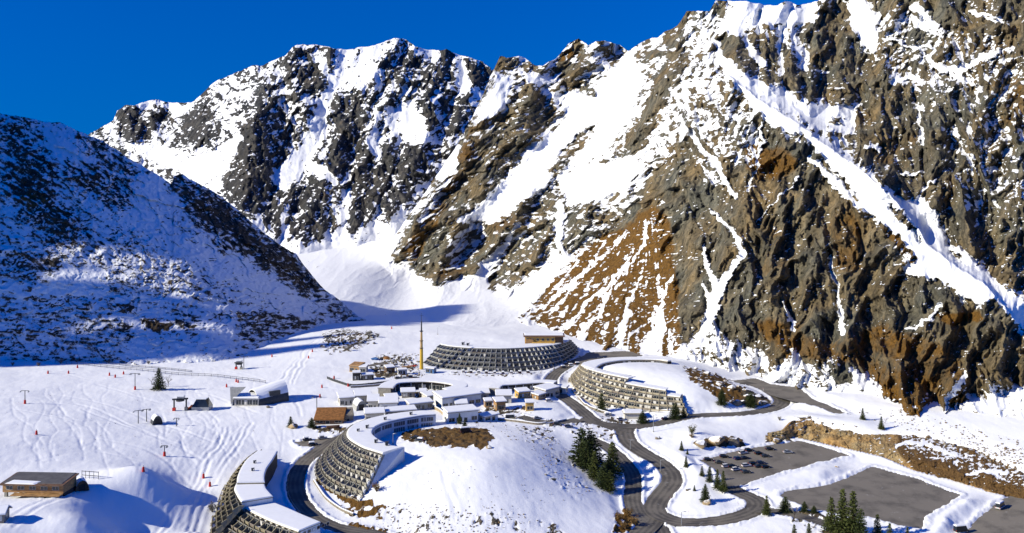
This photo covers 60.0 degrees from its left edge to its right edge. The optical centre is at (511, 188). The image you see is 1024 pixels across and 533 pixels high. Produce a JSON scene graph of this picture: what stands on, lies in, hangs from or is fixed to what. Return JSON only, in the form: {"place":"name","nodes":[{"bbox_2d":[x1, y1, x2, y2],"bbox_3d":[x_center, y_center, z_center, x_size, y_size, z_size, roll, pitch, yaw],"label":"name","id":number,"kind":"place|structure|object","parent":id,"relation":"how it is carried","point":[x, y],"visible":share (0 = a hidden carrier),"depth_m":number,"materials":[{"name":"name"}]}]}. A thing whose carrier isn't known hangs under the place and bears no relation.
{"place":"outdoors","nodes":[
{"label":"outdoors","id":0,"kind":"place"},
{"bbox_2d":[0,113,364,364],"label":"hill","id":1,"kind":"structure","parent":0,"point":[115,255],"depth_m":667.07,"materials":[{"name":"white snow"}]},
{"bbox_2d":[89,38,492,253],"bbox_3d":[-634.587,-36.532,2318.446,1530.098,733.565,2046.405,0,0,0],"label":"mountain","id":2,"kind":"structure","parent":0,"point":[300,149],"depth_m":2003.61,"materials":[{"name":"white snow"}]},
{"bbox_2d":[286,435,387,532],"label":"road","id":3,"kind":"structure","parent":0,"point":[301,501],"depth_m":347.09,"materials":[{"name":"grey asphalt"}]},
{"bbox_2d":[368,358,411,366],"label":"road","id":4,"kind":"structure","parent":0,"point":[375,364],"depth_m":583.18,"materials":[{"name":"grey asphalt"}]},
{"bbox_2d":[0,0,817,134],"label":"sky","id":5,"kind":"structure","parent":0,"point":[74,64],"materials":[{"name":"blue"}]},
{"bbox_2d":[0,315,1023,532],"bbox_3d":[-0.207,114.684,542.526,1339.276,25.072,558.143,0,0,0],"label":"ground","id":6,"kind":"structure","parent":0,"point":[81,408],"depth_m":398.36,"materials":[{"name":"white snow"}]},
{"bbox_2d":[0,505,12,522],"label":"hut","id":7,"kind":"object","parent":6,"relation":"on","point":[4,513],"visible":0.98,"depth_m":279.29,"materials":[{"name":"white"}]},
{"bbox_2d":[0,472,78,496],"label":"timber lodge","id":8,"kind":"structure","parent":6,"relation":"on","point":[45,484],"depth_m":307.88,"materials":[{"name":"brown wood"}]},
{"bbox_2d":[75,476,88,491],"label":"hut","id":9,"kind":"object","parent":6,"relation":"on","point":[82,484],"visible":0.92,"depth_m":315.20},
{"bbox_2d":[69,359,191,371],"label":"fence","id":10,"kind":"object","parent":6,"relation":"on","point":[129,364],"visible":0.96,"depth_m":565.73,"materials":[{"name":"metal"}]},
{"bbox_2d":[150,414,162,424],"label":"hut","id":11,"kind":"object","parent":6,"relation":"on","point":[156,419],"visible":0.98,"depth_m":426.25,"materials":[{"name":"metal"}]},
{"bbox_2d":[151,368,167,390],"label":"conifer","id":12,"kind":"object","parent":6,"relation":"on","point":[158,385],"visible":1,"depth_m":496.41,"materials":[{"name":"green plant"}]},
{"bbox_2d":[55,360,265,382],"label":"fence","id":13,"kind":"object","parent":6,"relation":"on","point":[211,375],"visible":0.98,"depth_m":542.46,"materials":[{"name":"metal"}]},
{"bbox_2d":[172,395,187,410],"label":"lift station","id":14,"kind":"object","parent":6,"relation":"on","point":[180,398],"visible":1,"depth_m":453.47,"materials":[{"name":"metal"}]},
{"bbox_2d":[191,397,212,410],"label":"lift cabin","id":15,"kind":"object","parent":6,"relation":"on","point":[203,403],"visible":1,"depth_m":455.58,"materials":[{"name":"metal"}]},
{"bbox_2d":[207,501,217,511],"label":"bush","id":16,"kind":"object","parent":6,"relation":"on","point":[211,506],"visible":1,"depth_m":330.75,"materials":[{"name":"grey plant"}]},
{"bbox_2d":[234,360,242,368],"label":"lift station","id":17,"kind":"object","parent":6,"relation":"on","point":[238,362],"visible":1,"depth_m":559.34,"materials":[{"name":"metal"}]},
{"bbox_2d":[230,379,288,405],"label":"ski school","id":18,"kind":"object","parent":6,"relation":"on","point":[274,392],"visible":0.99,"depth_m":470.18,"materials":[{"name":"white paint"}]},
{"bbox_2d":[209,449,328,532],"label":"apartment building","id":19,"kind":"structure","parent":6,"relation":"on","point":[248,503],"depth_m":320.10,"materials":[{"name":"grey concrete"}]},
{"bbox_2d":[306,418,316,427],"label":"conifer","id":20,"kind":"object","parent":6,"relation":"on","point":[313,425],"visible":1,"depth_m":430.79,"materials":[{"name":"green plant"}]},
{"bbox_2d":[295,438,329,446],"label":"parking lot","id":21,"kind":"structure","parent":6,"relation":"on","point":[306,442],"depth_m":410.01,"materials":[{"name":"grey asphalt"}]},
{"bbox_2d":[313,407,346,424],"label":"hut","id":22,"kind":"object","parent":6,"relation":"on","point":[329,415],"visible":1,"depth_m":437.90,"materials":[{"name":"brown wood"}]},
{"bbox_2d":[313,478,353,515],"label":"retaining wall","id":23,"kind":"structure","parent":6,"relation":"on","point":[345,511],"depth_m":339.11,"materials":[{"name":"stone"}]},
{"bbox_2d":[336,391,354,405],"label":"shop building","id":24,"kind":"structure","parent":6,"relation":"on","point":[346,397],"depth_m":470.63,"materials":[{"name":"white"}]},
{"bbox_2d":[344,407,353,420],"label":"hut","id":25,"kind":"object","parent":6,"relation":"on","point":[349,415],"visible":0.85,"depth_m":440.42,"materials":[{"name":"stone"}]},
{"bbox_2d":[352,370,360,380],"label":"hut","id":26,"kind":"object","parent":6,"relation":"on","point":[356,375],"visible":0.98,"depth_m":527.20,"materials":[{"name":"white"}]},
{"bbox_2d":[349,361,364,371],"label":"hut","id":27,"kind":"object","parent":6,"relation":"on","point":[354,365],"visible":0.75,"depth_m":551.87,"materials":[{"name":"brown wood"}]},
{"bbox_2d":[327,376,388,385],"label":"fence","id":28,"kind":"object","parent":6,"relation":"on","point":[335,380],"visible":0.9,"depth_m":518.27,"materials":[{"name":"metal"}]},
{"bbox_2d":[352,397,366,410],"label":"village hall","id":29,"kind":"structure","parent":6,"relation":"on","point":[358,403],"depth_m":461.46,"materials":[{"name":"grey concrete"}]},
{"bbox_2d":[353,389,371,403],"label":"shop building","id":30,"kind":"structure","parent":6,"relation":"on","point":[362,394],"depth_m":475.61,"materials":[{"name":"white"}]},
{"bbox_2d":[358,364,368,372],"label":"hut","id":31,"kind":"object","parent":6,"relation":"on","point":[363,367],"visible":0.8,"depth_m":547.83,"materials":[{"name":"white"}]},
{"bbox_2d":[351,383,381,387],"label":"retaining wall","id":32,"kind":"structure","parent":6,"relation":"on","point":[358,386],"depth_m":511.89,"materials":[{"name":"concrete"}]},
{"bbox_2d":[360,372,373,379],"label":"hut","id":33,"kind":"object","parent":6,"relation":"on","point":[367,375],"visible":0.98,"depth_m":528.95,"materials":[{"name":"white"}]},
{"bbox_2d":[367,394,379,406],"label":"shop building","id":34,"kind":"structure","parent":6,"relation":"on","point":[372,400],"depth_m":462.39,"materials":[{"name":"white"}]},
{"bbox_2d":[363,407,384,418],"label":"shop building","id":35,"kind":"structure","parent":6,"relation":"on","point":[370,412],"depth_m":435.86,"materials":[{"name":"white"}]},
{"bbox_2d":[314,410,435,500],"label":"apartment building","id":36,"kind":"structure","parent":6,"relation":"on","point":[344,451],"depth_m":368.28,"materials":[{"name":"concrete"}]},
{"bbox_2d":[378,396,398,406],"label":"shop building","id":37,"kind":"structure","parent":6,"relation":"on","point":[385,401],"depth_m":459.41,"materials":[{"name":"white paint"}]},
{"bbox_2d":[384,364,395,372],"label":"hut","id":38,"kind":"object","parent":6,"relation":"on","point":[389,368],"visible":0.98,"depth_m":550.37,"materials":[{"name":"white"}]},
{"bbox_2d":[384,405,417,414],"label":"shop building","id":39,"kind":"structure","parent":6,"relation":"on","point":[396,409],"depth_m":445.23,"materials":[{"name":"grey concrete"}]},
{"bbox_2d":[397,367,406,374],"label":"hut","id":40,"kind":"object","parent":6,"relation":"on","point":[401,371],"visible":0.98,"depth_m":545.17,"materials":[{"name":"white paint"}]},
{"bbox_2d":[400,387,415,397],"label":"shop building","id":41,"kind":"structure","parent":6,"relation":"on","point":[407,392],"depth_m":488.44,"materials":[{"name":"white"}]},
{"bbox_2d":[404,397,433,409],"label":"shop building","id":42,"kind":"structure","parent":6,"relation":"on","point":[424,403],"depth_m":462.04,"materials":[{"name":"grey concrete"}]},
{"bbox_2d":[420,313,422,369],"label":"mast","id":43,"kind":"object","parent":6,"relation":"on","point":[421,351],"visible":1,"depth_m":564.10,"materials":[{"name":"yellow metal"}]},
{"bbox_2d":[377,378,467,396],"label":"shop arcade","id":44,"kind":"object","parent":6,"relation":"on","point":[393,386],"visible":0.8,"depth_m":504.32,"materials":[{"name":"concrete"}]},
{"bbox_2d":[420,390,432,399],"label":"shop building","id":45,"kind":"structure","parent":6,"relation":"on","point":[429,393],"depth_m":477.99,"materials":[{"name":"white"}]},
{"bbox_2d":[425,366,436,373],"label":"hut","id":46,"kind":"object","parent":6,"relation":"on","point":[431,369],"visible":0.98,"depth_m":552.09,"materials":[{"name":"white"}]},
{"bbox_2d":[432,386,482,407],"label":"restaurant","id":47,"kind":"structure","parent":6,"relation":"on","point":[447,397],"depth_m":471.20,"materials":[{"name":"white"}]},
{"bbox_2d":[441,404,479,422],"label":"restaurant","id":48,"kind":"structure","parent":6,"relation":"on","point":[468,412],"depth_m":430.98,"materials":[{"name":"white paint"}]},
{"bbox_2d":[454,398,467,404],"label":"chalet","id":49,"kind":"object","parent":6,"relation":"on","point":[460,401],"visible":0.61,"depth_m":464.86,"materials":[{"name":"white paint"}]},
{"bbox_2d":[460,426,471,432],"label":"parked car","id":50,"kind":"object","parent":6,"relation":"on","point":[463,429],"visible":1,"depth_m":401.64,"materials":[{"name":"paint"}]},
{"bbox_2d":[475,388,489,399],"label":"shop building","id":51,"kind":"structure","parent":6,"relation":"on","point":[485,392],"depth_m":485.55,"materials":[{"name":"white"}]},
{"bbox_2d":[483,397,492,407],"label":"kiosk","id":52,"kind":"object","parent":6,"relation":"on","point":[488,401],"visible":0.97,"depth_m":465.38,"materials":[{"name":"white"}]},
{"bbox_2d":[478,410,499,421],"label":"garage","id":53,"kind":"structure","parent":6,"relation":"on","point":[487,416],"depth_m":436.75,"materials":[{"name":"white paint"}]},
{"bbox_2d":[492,396,506,410],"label":"kiosk","id":54,"kind":"object","parent":6,"relation":"on","point":[500,403],"visible":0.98,"depth_m":458.52,"materials":[{"name":"brown wood"}]},
{"bbox_2d":[423,338,578,372],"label":"apartment building","id":55,"kind":"structure","parent":6,"relation":"on","point":[496,357],"depth_m":571.78,"materials":[{"name":"grey concrete"}]},
{"bbox_2d":[523,333,564,343],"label":"timber chalet","id":56,"kind":"object","parent":55,"relation":"on","point":[543,337],"visible":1,"depth_m":589.82,"materials":[{"name":"brown wood"}]},
{"bbox_2d":[495,389,512,402],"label":"shop building","id":57,"kind":"structure","parent":6,"relation":"on","point":[507,394],"depth_m":474.33,"materials":[{"name":"white"}]},
{"bbox_2d":[488,379,556,395],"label":"shop arcade","id":58,"kind":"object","parent":6,"relation":"on","point":[529,384],"visible":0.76,"depth_m":503.60,"materials":[{"name":"concrete"}]},
{"bbox_2d":[514,387,531,398],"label":"kiosk","id":59,"kind":"object","parent":6,"relation":"on","point":[522,392],"visible":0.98,"depth_m":485.35,"materials":[{"name":"beige wood"}]},
{"bbox_2d":[29,334,1023,532],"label":"rubble","id":60,"kind":"object","parent":6,"relation":"on","point":[987,456],"visible":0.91,"depth_m":388.42,"materials":[{"name":"brown stone"}]},
{"bbox_2d":[525,399,533,410],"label":"kiosk","id":61,"kind":"object","parent":6,"relation":"on","point":[529,404],"visible":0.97,"depth_m":455.46,"materials":[{"name":"beige wood"}]},
{"bbox_2d":[498,417,566,424],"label":"retaining wall","id":62,"kind":"structure","parent":6,"relation":"on","point":[522,421],"depth_m":435.78,"materials":[{"name":"stone"}]},
{"bbox_2d":[530,390,546,399],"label":"kiosk","id":63,"kind":"object","parent":6,"relation":"on","point":[538,394],"visible":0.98,"depth_m":485.11,"materials":[{"name":"beige wood"}]},
{"bbox_2d":[533,383,560,396],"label":"shop building","id":64,"kind":"structure","parent":6,"relation":"on","point":[551,389],"depth_m":496.34,"materials":[{"name":"white concrete"}]},
{"bbox_2d":[557,384,569,393],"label":"garage","id":65,"kind":"structure","parent":6,"relation":"on","point":[563,388],"depth_m":504.49,"materials":[{"name":"white paint"}]},
{"bbox_2d":[568,427,599,466],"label":"conifer","id":66,"kind":"object","parent":6,"relation":"on","point":[581,438],"visible":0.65,"depth_m":383.53,"materials":[{"name":"green plant"}]},
{"bbox_2d":[575,440,598,472],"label":"conifer","id":67,"kind":"object","parent":6,"relation":"on","point":[586,451],"visible":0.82,"depth_m":378.63,"materials":[{"name":"green plant"}]},
{"bbox_2d":[577,430,606,468],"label":"conifer","id":68,"kind":"object","parent":6,"relation":"on","point":[592,440],"visible":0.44,"depth_m":383.71,"materials":[{"name":"green plant"}]},
{"bbox_2d":[587,451,601,481],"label":"conifer","id":69,"kind":"object","parent":6,"relation":"on","point":[594,467],"visible":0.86,"depth_m":370.61,"materials":[{"name":"green plant"}]},
{"bbox_2d":[577,396,611,413],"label":"retaining wall","id":70,"kind":"structure","parent":6,"relation":"on","point":[588,405],"depth_m":469.16,"materials":[{"name":"stone"}]},
{"bbox_2d":[595,393,608,412],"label":"conifer","id":71,"kind":"object","parent":6,"relation":"on","point":[601,405],"visible":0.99,"depth_m":465.10,"materials":[{"name":"green plant"}]},
{"bbox_2d":[594,462,611,490],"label":"conifer","id":72,"kind":"object","parent":6,"relation":"on","point":[601,480],"visible":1,"depth_m":363.04,"materials":[{"name":"green plant"}]},
{"bbox_2d":[603,455,618,480],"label":"conifer","id":73,"kind":"object","parent":6,"relation":"on","point":[609,464],"visible":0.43,"depth_m":373.85,"materials":[{"name":"green plant"}]},
{"bbox_2d":[604,470,617,493],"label":"conifer","id":74,"kind":"object","parent":6,"relation":"on","point":[611,483],"visible":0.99,"depth_m":361.94,"materials":[{"name":"green plant"}]},
{"bbox_2d":[602,441,624,475],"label":"conifer","id":75,"kind":"object","parent":6,"relation":"on","point":[617,467],"visible":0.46,"depth_m":380.44,"materials":[{"name":"green plant"}]},
{"bbox_2d":[568,357,688,419],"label":"apartment building","id":76,"kind":"structure","parent":6,"relation":"on","point":[584,376],"depth_m":487.20,"materials":[{"name":"concrete"}]},
{"bbox_2d":[626,515,638,523],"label":"bush","id":77,"kind":"object","parent":6,"relation":"on","point":[633,520],"visible":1,"depth_m":331.39,"materials":[{"name":"brown plant"}]},
{"bbox_2d":[637,411,647,423],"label":"conifer","id":78,"kind":"object","parent":6,"relation":"on","point":[642,417],"visible":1,"depth_m":444.01,"materials":[{"name":"green plant"}]},
{"bbox_2d":[667,403,683,419],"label":"conifer","id":79,"kind":"object","parent":6,"relation":"on","point":[675,414],"visible":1,"depth_m":446.61,"materials":[{"name":"green plant"}]},
{"bbox_2d":[695,440,706,448],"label":"boulder","id":80,"kind":"object","parent":6,"relation":"on","point":[701,444],"visible":1,"depth_m":405.70,"materials":[{"name":"beige stone"}]},
{"bbox_2d":[698,484,710,502],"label":"conifer","id":81,"kind":"object","parent":6,"relation":"on","point":[705,494],"visible":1,"depth_m":349.43,"materials":[{"name":"green plant"}]},
{"bbox_2d":[705,466,713,482],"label":"conifer","id":82,"kind":"object","parent":6,"relation":"on","point":[709,478],"visible":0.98,"depth_m":370.05,"materials":[{"name":"green plant"}]},
{"bbox_2d":[708,436,724,445],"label":"boulder","id":83,"kind":"object","parent":6,"relation":"on","point":[716,440],"visible":1,"depth_m":408.84,"materials":[{"name":"beige stone"}]},
{"bbox_2d":[712,469,720,489],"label":"conifer","id":84,"kind":"object","parent":6,"relation":"on","point":[716,484],"visible":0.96,"depth_m":361.77,"materials":[{"name":"green plant"}]},
{"bbox_2d":[715,389,727,406],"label":"conifer","id":85,"kind":"object","parent":6,"relation":"on","point":[721,399],"visible":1,"depth_m":462.58,"materials":[{"name":"green plant"}]},
{"bbox_2d":[718,470,728,492],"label":"conifer","id":86,"kind":"object","parent":6,"relation":"on","point":[723,487],"visible":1,"depth_m":358.05,"materials":[{"name":"green plant"}]},
{"bbox_2d":[728,438,739,446],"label":"boulder","id":87,"kind":"object","parent":6,"relation":"on","point":[734,442],"visible":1,"depth_m":411.97,"materials":[{"name":"stone"}]},
{"bbox_2d":[744,392,759,408],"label":"conifer","id":88,"kind":"object","parent":6,"relation":"on","point":[751,402],"visible":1,"depth_m":465.36,"materials":[{"name":"green plant"}]},
{"bbox_2d":[760,495,772,515],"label":"conifer","id":89,"kind":"object","parent":6,"relation":"on","point":[766,511],"visible":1,"depth_m":336.43,"materials":[{"name":"green plant"}]},
{"bbox_2d":[700,441,847,487],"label":"parking lot","id":90,"kind":"structure","parent":6,"relation":"on","point":[803,454],"depth_m":396.31,"materials":[{"name":"grey asphalt"}]},
{"bbox_2d":[776,496,794,513],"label":"conifer","id":91,"kind":"object","parent":6,"relation":"on","point":[785,505],"visible":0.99,"depth_m":339.13,"materials":[{"name":"green plant"}]},
{"bbox_2d":[800,502,810,512],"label":"conifer","id":92,"kind":"object","parent":6,"relation":"on","point":[804,507],"visible":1,"depth_m":338.21,"materials":[{"name":"green plant"}]},
{"bbox_2d":[821,496,838,532],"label":"conifer","id":93,"kind":"object","parent":6,"relation":"on","point":[829,518],"visible":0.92,"depth_m":318.61,"materials":[{"name":"green plant"}]},
{"bbox_2d":[829,489,850,532],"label":"conifer","id":94,"kind":"object","parent":6,"relation":"on","point":[842,509],"visible":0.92,"depth_m":315.23,"materials":[{"name":"green plant"}]},
{"bbox_2d":[840,491,864,532],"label":"conifer","id":95,"kind":"object","parent":6,"relation":"on","point":[850,522],"visible":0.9,"depth_m":312.62,"materials":[{"name":"green plant"}]},
{"bbox_2d":[851,508,868,532],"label":"conifer","id":96,"kind":"object","parent":6,"relation":"on","point":[861,527],"visible":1,"depth_m":309.98,"materials":[{"name":"green plant"}]},
{"bbox_2d":[780,467,959,528],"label":"parking lot","id":97,"kind":"structure","parent":6,"relation":"on","point":[896,498],"depth_m":355.09,"materials":[{"name":"grey asphalt"}]},
{"bbox_2d":[871,514,882,532],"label":"conifer","id":98,"kind":"object","parent":6,"relation":"on","point":[877,529],"visible":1,"depth_m":312.43,"materials":[{"name":"green plant"}]},
{"bbox_2d":[953,523,968,532],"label":"parked car","id":99,"kind":"object","parent":6,"relation":"on","point":[960,527],"visible":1,"depth_m":321.49,"materials":[{"name":"paint"}]},
{"bbox_2d":[966,496,1023,532],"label":"parking lot","id":100,"kind":"structure","parent":6,"relation":"on","point":[1009,518],"depth_m":331.27,"materials":[{"name":"grey asphalt"}]},
{"bbox_2d":[995,500,1005,509],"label":"parked car","id":101,"kind":"object","parent":100,"relation":"on","point":[999,504],"visible":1,"depth_m":341.02,"materials":[{"name":"white paint"}]},
{"bbox_2d":[516,415,582,423],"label":"road","id":102,"kind":"structure","parent":0,"point":[531,419],"depth_m":442.24,"materials":[{"name":"grey asphalt"}]},
{"bbox_2d":[544,359,627,431],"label":"road","id":103,"kind":"structure","parent":0,"point":[578,408],"depth_m":481.71,"materials":[{"name":"grey asphalt"}]},
{"bbox_2d":[575,351,642,363],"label":"road","id":104,"kind":"structure","parent":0,"point":[589,356],"depth_m":608.36,"materials":[{"name":"grey asphalt"}]},
{"bbox_2d":[594,437,670,532],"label":"road","id":105,"kind":"structure","parent":0,"point":[632,491],"depth_m":368.10,"materials":[{"name":"grey asphalt"}]},
{"bbox_2d":[629,517,662,532],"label":"road","id":106,"kind":"structure","parent":0,"point":[650,525],"depth_m":330.17,"materials":[{"name":"grey asphalt"}]},
{"bbox_2d":[297,0,1023,418],"bbox_3d":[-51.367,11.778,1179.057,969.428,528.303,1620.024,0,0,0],"label":"mountain","id":107,"kind":"structure","parent":0,"point":[825,194],"depth_m":724.39,"materials":[{"name":"brown stone"}]},
{"bbox_2d":[580,381,789,428],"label":"road","id":108,"kind":"structure","parent":0,"point":[777,404],"depth_m":451.56,"materials":[{"name":"grey asphalt"}]},
{"bbox_2d":[616,429,770,526],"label":"road","id":109,"kind":"structure","parent":0,"point":[660,496],"depth_m":356.80,"materials":[{"name":"grey asphalt"}]},
{"bbox_2d":[731,378,844,413],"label":"road","id":110,"kind":"structure","parent":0,"point":[793,394],"depth_m":491.29,"materials":[{"name":"grey asphalt"}]},
{"bbox_2d":[755,507,826,526],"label":"road","id":111,"kind":"structure","parent":0,"point":[809,518],"depth_m":335.01,"materials":[{"name":"grey asphalt"}]},
{"bbox_2d":[765,418,1023,498],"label":"rock face","id":112,"kind":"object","parent":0,"point":[956,463],"visible":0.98,"depth_m":390.94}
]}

